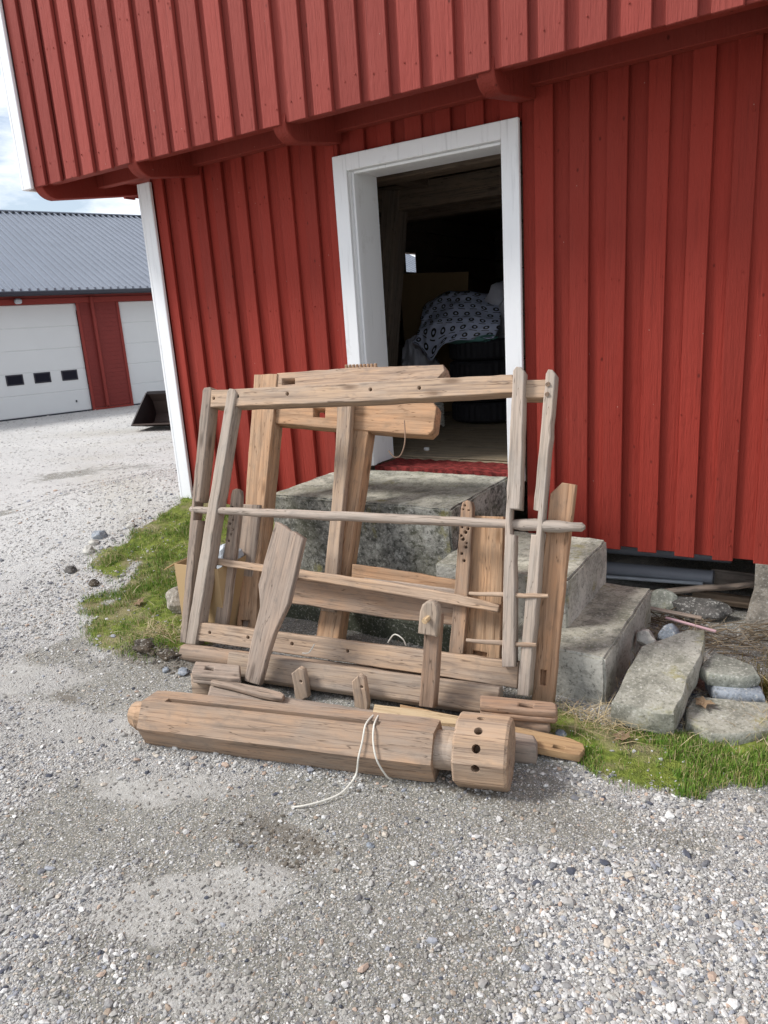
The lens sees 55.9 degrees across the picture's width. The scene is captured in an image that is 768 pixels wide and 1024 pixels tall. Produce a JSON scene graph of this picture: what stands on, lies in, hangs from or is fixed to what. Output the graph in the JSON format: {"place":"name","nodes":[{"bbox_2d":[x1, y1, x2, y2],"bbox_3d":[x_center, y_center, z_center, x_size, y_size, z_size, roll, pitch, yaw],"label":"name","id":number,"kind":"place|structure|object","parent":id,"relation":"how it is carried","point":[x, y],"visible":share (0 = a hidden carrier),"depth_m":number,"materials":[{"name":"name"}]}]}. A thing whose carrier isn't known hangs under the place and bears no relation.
{"place":"outdoors","nodes":[
{"label":"outdoors","id":0,"kind":"place"},
{"bbox_2d":[0,405,179,569],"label":"gravel","id":1,"kind":"structure","parent":0,"point":[45,514],"depth_m":6.98,"materials":[{"name":"grey gravel"}]},
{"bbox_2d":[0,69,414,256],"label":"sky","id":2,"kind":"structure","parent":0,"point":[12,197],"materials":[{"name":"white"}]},
{"bbox_2d":[0,384,767,1023],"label":"ground","id":3,"kind":"structure","parent":0,"point":[26,684],"depth_m":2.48,"materials":[{"name":"grey gravel"}]},
{"bbox_2d":[64,566,77,573],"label":"edge stone","id":4,"kind":"object","parent":3,"relation":"on","point":[70,569],"visible":0.95,"depth_m":4.82,"materials":[{"name":"grey stone"}]},
{"bbox_2d":[83,545,94,554],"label":"edge stone","id":5,"kind":"object","parent":3,"relation":"on","point":[88,549],"visible":0.91,"depth_m":5.07,"materials":[{"name":"beige stone"}]},
{"bbox_2d":[88,539,98,545],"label":"edge stone","id":6,"kind":"object","parent":3,"relation":"on","point":[92,542],"visible":0.98,"depth_m":5.18,"materials":[{"name":"beige stone"}]},
{"bbox_2d":[88,579,99,586],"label":"edge stone","id":7,"kind":"object","parent":3,"relation":"on","point":[93,582],"visible":1,"depth_m":4.62,"materials":[{"name":"stone"}]},
{"bbox_2d":[91,530,107,538],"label":"edge stone","id":8,"kind":"object","parent":3,"relation":"on","point":[100,534],"visible":0.93,"depth_m":5.27,"materials":[{"name":"grey stone"}]},
{"bbox_2d":[126,523,134,527],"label":"edge stone","id":9,"kind":"object","parent":3,"relation":"on","point":[129,525],"visible":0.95,"depth_m":5.37,"materials":[{"name":"grey stone"}]},
{"bbox_2d":[134,597,143,604],"bbox_3d":[-1.469,0.536,4.319,0.076,0.012,0.102,-9,20,2],"label":"dry leaf","id":10,"kind":"object","parent":3,"relation":"on","point":[139,601],"visible":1,"depth_m":4.33,"materials":[{"name":"beige plant"}]},
{"bbox_2d":[132,637,156,655],"bbox_3d":[-1.221,0.697,3.740,0.132,0.085,0.208,-17,20,-42],"label":"earth clod","id":11,"kind":"object","parent":3,"relation":"on","point":[143,645],"visible":0.88,"depth_m":3.70,"materials":[{"name":"soil"}]},
{"bbox_2d":[131,390,169,426],"bbox_3d":[-3.726,-1.887,13.227,1.552,0.640,0.900,0,15,14],"label":"loader bucket","id":12,"kind":"object","parent":3,"relation":"on","point":[152,410],"visible":0.44,"depth_m":13.57,"materials":[{"name":"metal"}]},
{"bbox_2d":[162,667,168,672],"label":"chip stone","id":13,"kind":"object","parent":3,"relation":"on","point":[165,670],"visible":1,"depth_m":3.57,"materials":[{"name":"grey stone"}]},
{"bbox_2d":[156,647,181,660],"bbox_3d":[-1.094,0.723,3.671,0.167,0.051,0.088,5,17,31],"label":"earth clod","id":14,"kind":"object","parent":3,"relation":"on","point":[168,654],"visible":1,"depth_m":3.64,"materials":[{"name":"soil"}]},
{"bbox_2d":[165,586,180,613],"bbox_3d":[-1.180,0.518,4.247,0.186,0.171,0.202,-9,16,-20],"label":"rock","id":15,"kind":"object","parent":3,"relation":"on","point":[173,600],"visible":0.35,"depth_m":4.17,"materials":[{"name":"stone"}]},
{"bbox_2d":[78,495,274,658],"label":"grass","id":16,"kind":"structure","parent":3,"relation":"on","point":[142,587],"depth_m":4.54,"materials":[{"name":"green plant"}]},
{"bbox_2d":[178,667,189,675],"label":"edge stone","id":17,"kind":"object","parent":3,"relation":"on","point":[183,671],"visible":1,"depth_m":3.53,"materials":[{"name":"grey stone"}]},
{"bbox_2d":[190,673,209,694],"bbox_3d":[-0.840,0.812,3.377,0.182,0.075,0.095,0,15,15],"label":"block","id":18,"kind":"object","parent":3,"relation":"on","point":[198,688],"depth_m":3.33,"materials":[{"name":"brown wood"}]},
{"bbox_2d":[164,555,245,625],"bbox_3d":[-0.964,0.449,4.003,0.390,0.414,0.250,4,17,28],"label":"wooden plank","id":19,"kind":"object","parent":3,"relation":"on","point":[217,599],"visible":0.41,"depth_m":3.89,"materials":[{"name":"brown wood"}]},
{"bbox_2d":[217,544,243,568],"bbox_3d":[-0.848,0.272,3.963,0.170,0.210,0.162,5,17,31],"label":"plastic bag","id":20,"kind":"object","parent":19,"relation":"in","point":[222,549],"visible":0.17,"depth_m":3.92,"materials":[{"name":"white plastic"}]},
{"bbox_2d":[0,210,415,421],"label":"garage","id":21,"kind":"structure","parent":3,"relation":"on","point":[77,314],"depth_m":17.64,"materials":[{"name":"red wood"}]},
{"bbox_2d":[0,303,92,421],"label":"garage door","id":22,"kind":"structure","parent":21,"relation":"in","point":[43,372],"depth_m":16.86,"materials":[{"name":"white metal"}]},
{"bbox_2d":[118,301,164,404],"bbox_3d":[-5.022,-4.313,19.165,3.670,2.530,0.070,-15,18,-37],"label":"garage door","id":23,"kind":"structure","parent":21,"relation":"in","point":[138,320],"depth_m":18.30,"materials":[{"name":"white metal"}]},
{"bbox_2d":[215,489,243,624],"bbox_3d":[-0.818,0.251,3.842,0.083,0.754,0.038,4,-3,26],"label":"perforated slat","id":24,"kind":"object","parent":3,"relation":"on","point":[232,545],"visible":0.84,"depth_m":3.82,"materials":[{"name":"brown wood"}]},
{"bbox_2d":[239,504,261,626],"bbox_3d":[-0.768,0.330,3.968,0.158,0.747,0.031,3,-6,26],"label":"plank","id":25,"kind":"object","parent":3,"relation":"on","point":[250,529],"visible":0.32,"depth_m":3.96,"materials":[{"name":"brown wood"}]},
{"bbox_2d":[127,691,515,791],"bbox_3d":[-0.298,0.847,2.797,1.570,0.256,0.258,1,15,18],"label":"loom roller","id":26,"kind":"object","parent":3,"relation":"on","point":[473,750],"visible":1,"depth_m":2.69,"materials":[{"name":"brown wood"}]},
{"bbox_2d":[291,715,373,807],"bbox_3d":[-0.157,0.897,2.599,0.405,0.198,0.080,-17,19,-40],"label":"white cord","id":27,"kind":"object","parent":26,"relation":"hanging from","point":[338,794],"visible":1,"depth_m":2.61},
{"bbox_2d":[372,715,392,780],"bbox_3d":[-0.021,0.874,2.669,0.066,0.207,0.160,-8,15,-16],"label":"white cord","id":28,"kind":"object","parent":26,"relation":"hanging from","point":[385,774],"visible":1,"depth_m":2.61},
{"bbox_2d":[179,644,484,683],"bbox_3d":[-0.271,0.744,3.397,1.623,0.093,0.094,2,16,21],"label":"round roller","id":29,"kind":"object","parent":3,"relation":"on","point":[195,653],"visible":0.32,"depth_m":3.58,"materials":[{"name":"brown wood"}]},
{"bbox_2d":[237,363,449,639],"bbox_3d":[-0.288,-0.042,3.905,1.195,1.421,0.816,2,16,23],"label":"loom side piece","id":30,"kind":"object","parent":3,"relation":"on","point":[416,420],"visible":0.62,"depth_m":3.90,"materials":[{"name":"brown wood"}]},
{"bbox_2d":[320,406,354,612],"bbox_3d":[-0.238,-0.070,3.795,0.097,1.186,0.046,-2,-14,25],"label":"timber strip","id":31,"kind":"object","parent":30,"relation":"attached to","point":[344,447],"visible":0.69,"depth_m":3.79,"materials":[{"name":"brown wood"}]},
{"bbox_2d":[292,578,452,624],"bbox_3d":[-0.095,0.419,3.519,0.966,0.161,0.031,5,-3,26],"label":"plank","id":32,"kind":"object","parent":30,"relation":"on","point":[324,595],"visible":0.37,"depth_m":3.51,"materials":[{"name":"brown wood"}]},
{"bbox_2d":[366,578,454,592],"bbox_3d":[0.124,0.356,3.426,0.488,0.047,0.020,6,-3,26],"label":"lath","id":33,"kind":"object","parent":32,"relation":"on","point":[449,590],"visible":0.36,"depth_m":3.39,"materials":[{"name":"brown wood"}]},
{"bbox_2d":[112,636,587,885],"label":"soil crumbs","id":34,"kind":"object","parent":3,"relation":"on","point":[315,852],"visible":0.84,"depth_m":2.42,"materials":[{"name":"brown soil"}]},
{"bbox_2d":[180,367,558,696],"bbox_3d":[-0.143,0.032,3.433,1.916,1.341,0.569,3,16,26],"label":"standing loom","id":35,"kind":"object","parent":3,"relation":"on","point":[508,669],"visible":0.94,"depth_m":3.30,"materials":[{"name":"brown wood"}]},
{"bbox_2d":[217,558,500,612],"bbox_3d":[-0.197,0.332,3.490,1.570,0.057,0.040,6,-2,26],"label":"rail","id":36,"kind":"object","parent":35,"relation":"attached to","point":[407,591],"visible":0.79,"depth_m":3.37,"materials":[{"name":"brown wood"}]},
{"bbox_2d":[189,506,585,532],"bbox_3d":[-0.105,0.024,3.386,2.051,0.056,0.056,2,16,26],"label":"wooden pole","id":37,"kind":"object","parent":35,"relation":"attached to","point":[554,526],"visible":0.98,"depth_m":3.28,"materials":[{"name":"brown wood"}]},
{"bbox_2d":[387,634,405,645],"bbox_3d":[0.054,0.578,3.293,0.095,0.056,0.017,3,16,26],"label":"cord scrap","id":38,"kind":"object","parent":35,"relation":"attached to","point":[399,636],"visible":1,"depth_m":3.28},
{"bbox_2d":[352,564,454,588],"bbox_3d":[0.102,0.317,3.493,0.566,0.068,0.050,5,-3,26],"label":"plank","id":39,"kind":"object","parent":35,"relation":"attached to","point":[365,571],"visible":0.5,"depth_m":3.48,"materials":[{"name":"brown wood"}]},
{"bbox_2d":[366,842,374,847],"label":"chip stone","id":40,"kind":"object","parent":3,"relation":"on","point":[370,845],"visible":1,"depth_m":2.31,"materials":[{"name":"white stone"}]},
{"bbox_2d":[208,666,537,764],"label":"tongued beam","id":41,"kind":"structure","parent":3,"relation":"on","point":[526,749],"depth_m":3.09,"materials":[{"name":"brown wood"}]},
{"bbox_2d":[210,680,284,701],"bbox_3d":[-0.604,0.780,3.182,0.412,0.020,0.059,4,17,27],"label":"board","id":42,"kind":"object","parent":41,"relation":"on","point":[262,693],"visible":1,"depth_m":3.16,"materials":[{"name":"brown wood"}]},
{"bbox_2d":[373,704,458,726],"bbox_3d":[0.147,0.820,2.895,0.421,0.025,0.075,2,16,22],"label":"plank","id":43,"kind":"object","parent":41,"relation":"on","point":[449,720],"visible":0.52,"depth_m":2.90,"materials":[{"name":"brown wood"}]},
{"bbox_2d":[192,651,557,723],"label":"tenoned beam","id":44,"kind":"structure","parent":3,"relation":"on","point":[458,695],"depth_m":3.12,"materials":[{"name":"brown wood"}]},
{"bbox_2d":[245,522,306,684],"bbox_3d":[-0.503,0.419,3.270,0.179,0.735,0.035,14,1,26],"label":"shouldered board","id":45,"kind":"object","parent":44,"relation":"on","point":[281,568],"visible":1,"depth_m":3.25,"materials":[{"name":"brown wood"}]},
{"bbox_2d":[0,0,767,604],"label":"red barn","id":46,"kind":"structure","parent":3,"relation":"on","point":[584,182],"depth_m":3.94,"materials":[{"name":"paint"}]},
{"bbox_2d":[400,335,439,365],"bbox_3d":[0.351,-1.288,6.809,0.405,0.742,0.350,5,17,31],"label":"plastic bag","id":47,"kind":"object","parent":46,"relation":"hanging from","point":[413,354],"visible":0.2,"depth_m":6.68,"materials":[{"name":"grey plastic"}]},
{"bbox_2d":[401,272,468,411],"bbox_3d":[0.497,-1.730,7.367,0.790,1.402,0.012,5,12,31],"label":"fibre panel","id":48,"kind":"object","parent":46,"relation":"on","point":[420,291],"visible":0.37,"depth_m":7.34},
{"bbox_2d":[434,402,444,425],"bbox_3d":[0.461,-0.852,6.339,0.138,0.206,0.138,5,17,31],"label":"ribbed hose","id":49,"kind":"object","parent":46,"relation":"on","point":[441,408],"visible":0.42,"depth_m":6.30,"materials":[{"name":"grey plastic"}]},
{"bbox_2d":[452,400,506,422],"bbox_3d":[0.958,-0.947,6.641,0.659,0.178,0.659,5,17,31],"label":"tyre","id":50,"kind":"object","parent":46,"relation":"on","point":[481,412],"visible":0.54,"depth_m":6.36,"materials":[{"name":"black rubber"}]},
{"bbox_2d":[457,398,505,401],"bbox_3d":[0.929,-1.127,6.620,0.660,0.178,0.660,-1,15,9],"label":"tyre","id":51,"kind":"object","parent":50,"relation":"on","point":[491,400],"visible":0.12,"depth_m":6.35,"materials":[{"name":"black rubber"}]},
{"bbox_2d":[450,359,505,377],"bbox_3d":[0.927,-1.294,6.543,0.660,0.178,0.660,-7,15,-13],"label":"tyre","id":52,"kind":"object","parent":51,"relation":"on","point":[494,367],"visible":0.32,"depth_m":6.25,"materials":[{"name":"black rubber"}]},
{"bbox_2d":[449,338,504,360],"bbox_3d":[0.917,-1.474,6.519,0.659,0.178,0.659,-14,18,-35],"label":"tyre","id":53,"kind":"object","parent":52,"relation":"on","point":[493,349],"visible":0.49,"depth_m":6.23,"materials":[{"name":"black rubber"}]},
{"bbox_2d":[412,291,500,360],"bbox_3d":[0.682,-1.683,6.477,0.900,0.594,0.594,5,17,31],"label":"printed bag","id":54,"kind":"object","parent":53,"relation":"on","point":[448,316],"visible":0.98,"depth_m":6.32,"materials":[{"name":"fabric"}]},
{"bbox_2d":[446,335,498,343],"bbox_3d":[0.730,-1.518,6.324,0.576,0.105,0.250,5,17,31],"label":"teal film","id":55,"kind":"object","parent":53,"relation":"on","point":[479,339],"visible":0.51,"depth_m":6.19,"materials":[{"name":"plastic"}]},
{"bbox_2d":[485,280,504,337],"bbox_3d":[1.176,-1.753,6.435,0.636,0.711,0.561,-2,15,6],"label":"plastic bag","id":56,"kind":"object","parent":53,"relation":"on","point":[495,296],"visible":0.18,"depth_m":6.28,"materials":[{"name":"grey plastic"}]},
{"bbox_2d":[27,518,767,767],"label":"dry straw","id":57,"kind":"object","parent":3,"relation":"on","point":[569,706],"visible":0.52,"depth_m":2.95,"materials":[{"name":"beige plant"}]},
{"bbox_2d":[72,496,746,796],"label":"grass","id":58,"kind":"structure","parent":3,"relation":"on","point":[209,644],"depth_m":3.90,"materials":[{"name":"green plant"}]},
{"bbox_2d":[274,470,651,703],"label":"concrete steps","id":59,"kind":"structure","parent":3,"relation":"on","point":[603,623],"depth_m":3.78,"materials":[{"name":"grey concrete"}]},
{"bbox_2d":[466,515,505,658],"bbox_3d":[0.460,0.369,3.266,0.175,0.703,0.044,2,-3,26],"label":"plank","id":60,"kind":"object","parent":59,"relation":"on","point":[488,560],"visible":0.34,"depth_m":3.25,"materials":[{"name":"brown wood"}]},
{"bbox_2d":[449,500,474,653],"bbox_3d":[0.359,0.294,3.275,0.072,0.696,0.038,3,-4,26],"label":"perforated slat","id":61,"kind":"object","parent":60,"relation":"on","point":[459,627],"visible":0.95,"depth_m":3.26,"materials":[{"name":"brown wood"}]},
{"bbox_2d":[400,704,584,761],"bbox_3d":[0.395,0.867,2.859,0.783,0.030,0.121,3,16,26],"label":"slotted plank","id":62,"kind":"object","parent":3,"relation":"on","point":[557,746],"visible":0.32,"depth_m":2.71,"materials":[{"name":"brown wood"}]},
{"bbox_2d":[418,599,443,707],"bbox_3d":[0.195,0.571,2.938,0.095,0.458,0.127,5,17,31],"label":"slat with block","id":63,"kind":"object","parent":62,"relation":"on","point":[431,622],"visible":1,"depth_m":2.92,"materials":[{"name":"brown wood"}]},
{"bbox_2d":[514,720,549,733],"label":"beam end","id":64,"kind":"structure","parent":3,"relation":"on","point":[540,727],"depth_m":2.83,"materials":[{"name":"brown wood"}]},
{"bbox_2d":[532,483,577,702],"bbox_3d":[0.712,0.344,3.041,0.109,0.937,0.048,5,0,26],"label":"plank","id":65,"kind":"object","parent":3,"relation":"on","point":[562,501],"visible":0.9,"depth_m":3.02,"materials":[{"name":"brown wood"}]},
{"bbox_2d":[555,729,566,736],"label":"chip stone","id":66,"kind":"object","parent":3,"relation":"on","point":[559,732],"visible":0.77,"depth_m":2.83,"materials":[{"name":"grey stone"}]},
{"bbox_2d":[611,730,630,741],"bbox_3d":[0.903,0.856,2.765,0.074,0.012,0.097,-3,6,40],"label":"dry leaf","id":67,"kind":"object","parent":3,"relation":"on","point":[625,736],"visible":1,"depth_m":2.77,"materials":[{"name":"brown plant"}]},
{"bbox_2d":[636,629,655,645],"bbox_3d":[1.238,0.599,3.410,0.090,0.087,0.092,5,17,31],"label":"cobble","id":68,"kind":"object","parent":3,"relation":"on","point":[644,637],"visible":0.85,"depth_m":3.39,"materials":[{"name":"grey stone"}]},
{"bbox_2d":[606,575,702,584],"bbox_3d":[1.248,0.390,4.465,1.330,0.022,0.024,2,15,32],"label":"metal tube","id":69,"kind":"object","parent":3,"relation":"on","point":[654,580],"visible":0.39,"depth_m":4.25,"materials":[{"name":"grey metal"}]},
{"bbox_2d":[611,630,704,734],"bbox_3d":[1.175,0.683,3.041,0.263,0.108,0.675,8,26,36],"label":"stone slab","id":70,"kind":"object","parent":3,"relation":"on","point":[659,683],"depth_m":2.92,"materials":[{"name":"grey stone"}]},
{"bbox_2d":[606,561,714,583],"bbox_3d":[1.299,0.341,4.496,1.376,0.084,0.084,3,16,33],"label":"drain pipe","id":71,"kind":"object","parent":3,"relation":"on","point":[657,572],"visible":0.38,"depth_m":4.25,"materials":[{"name":"grey plastic"}]},
{"bbox_2d":[651,589,677,613],"bbox_3d":[1.556,0.523,4.028,0.158,0.186,0.146,5,17,31],"label":"rock","id":72,"kind":"object","parent":3,"relation":"on","point":[663,598],"visible":0.67,"depth_m":3.99,"materials":[{"name":"grey stone"}]},
{"bbox_2d":[657,623,679,640],"bbox_3d":[1.364,0.587,3.474,0.106,0.105,0.093,5,17,31],"label":"stone shard","id":73,"kind":"object","parent":3,"relation":"on","point":[668,630],"visible":0.51,"depth_m":3.45,"materials":[{"name":"grey stone"}]},
{"bbox_2d":[607,546,731,562],"bbox_3d":[1.377,0.223,4.533,1.451,0.067,0.068,4,16,32],"label":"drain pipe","id":74,"kind":"object","parent":3,"relation":"on","point":[623,550],"visible":0.16,"depth_m":4.33,"materials":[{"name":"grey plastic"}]},
{"bbox_2d":[672,596,733,621],"bbox_3d":[1.709,0.542,3.959,0.366,0.150,0.202,5,17,31],"label":"rock","id":75,"kind":"object","parent":3,"relation":"on","point":[711,609],"visible":0.72,"depth_m":3.88,"materials":[{"name":"grey stone"}]},
{"bbox_2d":[652,581,753,593],"bbox_3d":[1.716,0.439,4.070,0.663,0.045,0.052,-11,9,33],"label":"old pole","id":76,"kind":"object","parent":3,"relation":"on","point":[707,587],"visible":0.62,"depth_m":4.00,"materials":[{"name":"brown wood"}]},
{"bbox_2d":[647,607,767,661],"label":"dry twigs","id":77,"kind":"object","parent":3,"relation":"on","point":[736,637],"visible":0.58,"depth_m":3.60,"materials":[{"name":"brown plant"}]},
{"bbox_2d":[651,606,701,619],"bbox_3d":[1.515,0.529,3.808,0.290,0.013,0.024,9,36,33],"label":"lath","id":78,"kind":"object","parent":77,"relation":"on","point":[677,613],"visible":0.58,"depth_m":3.79,"materials":[{"name":"brown wood"}]},
{"bbox_2d":[665,616,715,632],"bbox_3d":[1.534,0.563,3.628,0.250,0.008,0.014,13,39,42],"label":"lath","id":79,"kind":"object","parent":77,"relation":"on","point":[691,624],"visible":1,"depth_m":3.62,"materials":[{"name":"pink wood"}]},
{"bbox_2d":[692,591,750,608],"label":"old plank","id":80,"kind":"object","parent":3,"relation":"on","point":[726,596],"visible":0.38,"depth_m":4.03,"materials":[{"name":"brown wood"}]},
{"bbox_2d":[684,696,767,745],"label":"stone slab","id":81,"kind":"structure","parent":3,"relation":"on","point":[699,719],"depth_m":2.78,"materials":[{"name":"grey stone"}]},
{"bbox_2d":[694,696,714,708],"bbox_3d":[1.276,0.753,2.880,0.077,0.012,0.098,-12,9,-2],"label":"dry leaf","id":82,"kind":"object","parent":81,"relation":"on","point":[703,701],"visible":1,"depth_m":2.89,"materials":[{"name":"brown plant"}]},
{"bbox_2d":[697,634,767,702],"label":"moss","id":83,"kind":"object","parent":3,"relation":"on","point":[765,687],"visible":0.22,"depth_m":3.16,"materials":[{"name":"plant"}]},
{"bbox_2d":[704,682,764,701],"bbox_3d":[1.457,0.743,3.004,0.206,0.064,0.157,-1,15,10],"label":"flat stone","id":84,"kind":"object","parent":3,"relation":"on","point":[754,694],"visible":0.56,"depth_m":2.94,"materials":[{"name":"grey stone"}]},
{"bbox_2d":[699,654,760,687],"bbox_3d":[1.453,0.670,3.063,0.232,0.055,0.212,1,16,19],"label":"flat stone","id":85,"kind":"object","parent":84,"relation":"on","point":[720,670],"visible":0.99,"depth_m":3.00,"materials":[{"name":"grey stone"}]},
{"bbox_2d":[745,564,767,627],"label":"stone pillar","id":86,"kind":"structure","parent":3,"relation":"on","point":[757,611],"depth_m":3.74,"materials":[{"name":"stone"}]},
{"bbox_2d":[711,568,754,588],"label":"old plank","id":87,"kind":"object","parent":86,"relation":"attached to","point":[722,576],"visible":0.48,"depth_m":4.14,"materials":[{"name":"brown wood"}]},
{"bbox_2d":[550,707,767,799],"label":"grass","id":88,"kind":"structure","parent":0,"point":[710,752],"depth_m":2.59,"materials":[{"name":"green plant"}]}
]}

